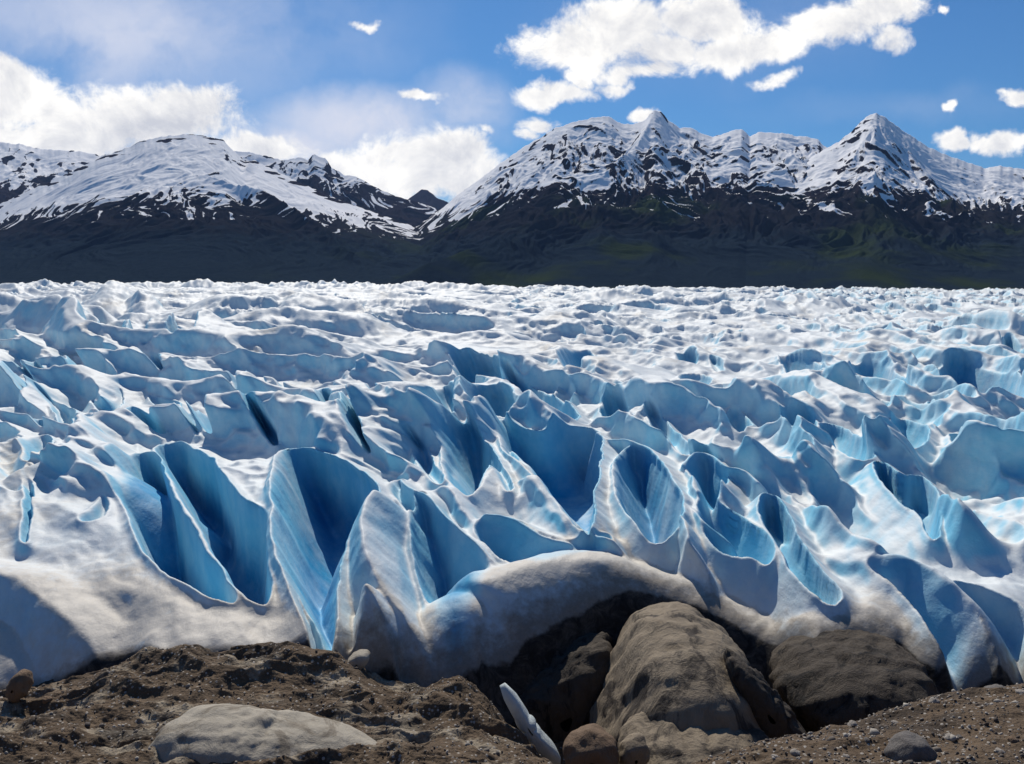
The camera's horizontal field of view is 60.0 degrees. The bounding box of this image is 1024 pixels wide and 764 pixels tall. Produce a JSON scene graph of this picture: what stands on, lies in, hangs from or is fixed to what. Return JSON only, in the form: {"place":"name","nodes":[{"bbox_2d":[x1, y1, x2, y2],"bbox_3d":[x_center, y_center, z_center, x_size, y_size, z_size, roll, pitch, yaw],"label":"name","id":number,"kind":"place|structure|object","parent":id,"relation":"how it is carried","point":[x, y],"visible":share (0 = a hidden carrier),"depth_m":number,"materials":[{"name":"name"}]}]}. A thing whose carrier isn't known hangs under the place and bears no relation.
{"place":"outdoors","nodes":[
{"label":"outdoors","id":0,"kind":"place"},
{"bbox_2d":[0,142,109,203],"bbox_3d":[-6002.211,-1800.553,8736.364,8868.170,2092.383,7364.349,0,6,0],"label":"mountain","id":1,"kind":"structure","parent":0,"point":[24,168],"depth_m":9530.98,"materials":[{"name":"white snow"}]},
{"bbox_2d":[0,134,421,284],"bbox_3d":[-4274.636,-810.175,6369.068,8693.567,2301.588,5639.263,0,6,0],"label":"mountain","id":2,"kind":"structure","parent":0,"point":[181,208],"depth_m":5432.81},
{"bbox_2d":[234,151,438,226],"bbox_3d":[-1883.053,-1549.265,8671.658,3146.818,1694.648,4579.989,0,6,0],"label":"mountain","id":3,"kind":"structure","parent":0,"point":[316,172],"depth_m":9313.07,"materials":[{"name":"white snow"}]},
{"bbox_2d":[408,189,447,209],"bbox_3d":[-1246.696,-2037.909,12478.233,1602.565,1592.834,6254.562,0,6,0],"label":"mountain","id":4,"kind":"structure","parent":0,"point":[426,197],"depth_m":13413.52,"materials":[{"name":"grey stone"}]},
{"bbox_2d":[0,641,1023,763],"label":"ground","id":5,"kind":"structure","parent":0,"point":[319,667],"depth_m":56.29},
{"bbox_2d":[5,669,33,702],"bbox_3d":[-34.308,21.137,61.730,1.554,2.198,2.019,0,6,0],"label":"boulder","id":6,"kind":"object","parent":5,"relation":"on","point":[20,684],"visible":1,"depth_m":61.02,"materials":[{"name":"brown stone"}]},
{"bbox_2d":[42,696,52,703],"bbox_3d":[-32.448,22.251,61.965,0.656,0.501,0.597,0,6,0],"label":"boulder","id":7,"kind":"object","parent":5,"relation":"on","point":[45,699],"visible":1,"depth_m":61.75,"materials":[{"name":"stone"}]},
{"bbox_2d":[149,704,376,763],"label":"rock slab","id":8,"kind":"structure","parent":5,"relation":"on","point":[216,733],"depth_m":48.42,"materials":[{"name":"pale rock"}]},
{"bbox_2d":[347,649,370,669],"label":"rock","id":9,"kind":"object","parent":5,"relation":"on","point":[360,658],"visible":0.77,"depth_m":66.06,"materials":[{"name":"grey stone"}]},
{"bbox_2d":[0,278,1023,732],"bbox_3d":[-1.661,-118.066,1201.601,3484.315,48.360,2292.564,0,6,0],"label":"glacier","id":10,"kind":"object","parent":5,"relation":"on","point":[488,490],"visible":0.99,"depth_m":109.35,"materials":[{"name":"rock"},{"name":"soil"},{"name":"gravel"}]},
{"bbox_2d":[500,683,560,763],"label":"ice slab","id":11,"kind":"structure","parent":5,"relation":"on","point":[528,726],"depth_m":57.21,"materials":[{"name":"white ice"}]},
{"bbox_2d":[519,632,612,742],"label":"boulder","id":12,"kind":"structure","parent":5,"relation":"on","point":[569,683],"depth_m":69.81,"materials":[{"name":"dark rock"}]},
{"bbox_2d":[563,723,618,763],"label":"boulder","id":13,"kind":"object","parent":5,"relation":"on","point":[593,743],"visible":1,"depth_m":53.33,"materials":[{"name":"brown stone"}]},
{"bbox_2d":[619,733,649,763],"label":"boulder","id":14,"kind":"object","parent":5,"relation":"on","point":[633,748],"visible":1,"depth_m":53.94,"materials":[{"name":"stone"}]},
{"bbox_2d":[589,601,775,763],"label":"boulder","id":15,"kind":"structure","parent":5,"relation":"on","point":[667,662],"depth_m":62.19,"materials":[{"name":"rock"}]},
{"bbox_2d":[617,711,768,763],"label":"boulder","id":16,"kind":"structure","parent":5,"relation":"on","point":[669,742],"depth_m":56.39,"materials":[{"name":"rock"}]},
{"bbox_2d":[723,648,806,738],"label":"boulder","id":17,"kind":"structure","parent":5,"relation":"on","point":[760,695],"depth_m":59.39,"materials":[{"name":"dark rock"}]},
{"bbox_2d":[790,749,799,755],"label":"pebble","id":18,"kind":"object","parent":5,"relation":"on","point":[794,752],"visible":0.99,"depth_m":43.59,"materials":[{"name":"grey stone"}]},
{"bbox_2d":[847,720,857,726],"bbox_3d":[19.660,19.775,51.142,0.601,0.493,0.546,0,6,0],"label":"pebble","id":19,"kind":"object","parent":5,"relation":"on","point":[851,723],"visible":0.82,"depth_m":51.03,"materials":[{"name":"grey stone"}]},
{"bbox_2d":[769,629,939,731],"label":"boulder","id":20,"kind":"structure","parent":5,"relation":"on","point":[840,677],"depth_m":64.61,"materials":[{"name":"dark rock"}]},
{"bbox_2d":[884,731,936,761],"bbox_3d":[19.498,18.185,43.277,2.425,1.934,2.004,0,6,0],"label":"boulder","id":21,"kind":"object","parent":5,"relation":"on","point":[903,746],"visible":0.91,"depth_m":42.69,"materials":[{"name":"grey stone"}]},
{"bbox_2d":[928,697,939,703],"bbox_3d":[25.225,19.077,52.946,0.697,0.512,0.565,0,6,0],"label":"boulder","id":22,"kind":"object","parent":5,"relation":"on","point":[933,700],"visible":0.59,"depth_m":52.80,"materials":[{"name":"grey stone"}]},
{"bbox_2d":[942,733,952,739],"bbox_3d":[22.180,18.059,45.035,0.571,0.382,0.481,0,6,0],"label":"boulder","id":23,"kind":"object","parent":5,"relation":"on","point":[947,736],"visible":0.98,"depth_m":44.97,"materials":[{"name":"grey stone"}]},
{"bbox_2d":[983,684,1004,687],"bbox_3d":[29.067,19.047,53.444,1.952,1.356,2.020,0,6,0],"label":"boulder","id":24,"kind":"object","parent":5,"relation":"on","point":[993,686],"visible":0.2,"depth_m":53.73,"materials":[{"name":"grey stone"}]},
{"bbox_2d":[995,748,1005,752],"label":"boulder","id":25,"kind":"object","parent":5,"relation":"on","point":[998,750],"visible":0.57,"depth_m":41.76,"materials":[{"name":"grey stone"}]},
{"bbox_2d":[1007,736,1017,742],"bbox_3d":[24.266,17.367,42.929,0.480,0.398,0.452,0,6,0],"label":"boulder","id":26,"kind":"object","parent":5,"relation":"on","point":[1011,739],"visible":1,"depth_m":42.82,"materials":[{"name":"brown stone"}]},
{"bbox_2d":[1015,689,1023,693],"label":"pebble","id":27,"kind":"object","parent":5,"relation":"on","point":[1019,691],"visible":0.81,"depth_m":52.33,"materials":[{"name":"grey stone"}]},
{"bbox_2d":[0,0,1023,202],"label":"sky","id":28,"kind":"structure","parent":0,"point":[403,98],"materials":[{"name":"blue"}]},
{"bbox_2d":[387,110,834,288],"bbox_3d":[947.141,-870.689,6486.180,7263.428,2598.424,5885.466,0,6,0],"label":"mountain","id":29,"kind":"structure","parent":0,"point":[655,198],"depth_m":5364.98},
{"bbox_2d":[775,113,1023,290],"bbox_3d":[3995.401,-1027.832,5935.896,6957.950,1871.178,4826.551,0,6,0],"label":"mountain","id":30,"kind":"structure","parent":0,"point":[891,204],"depth_m":5111.28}
]}

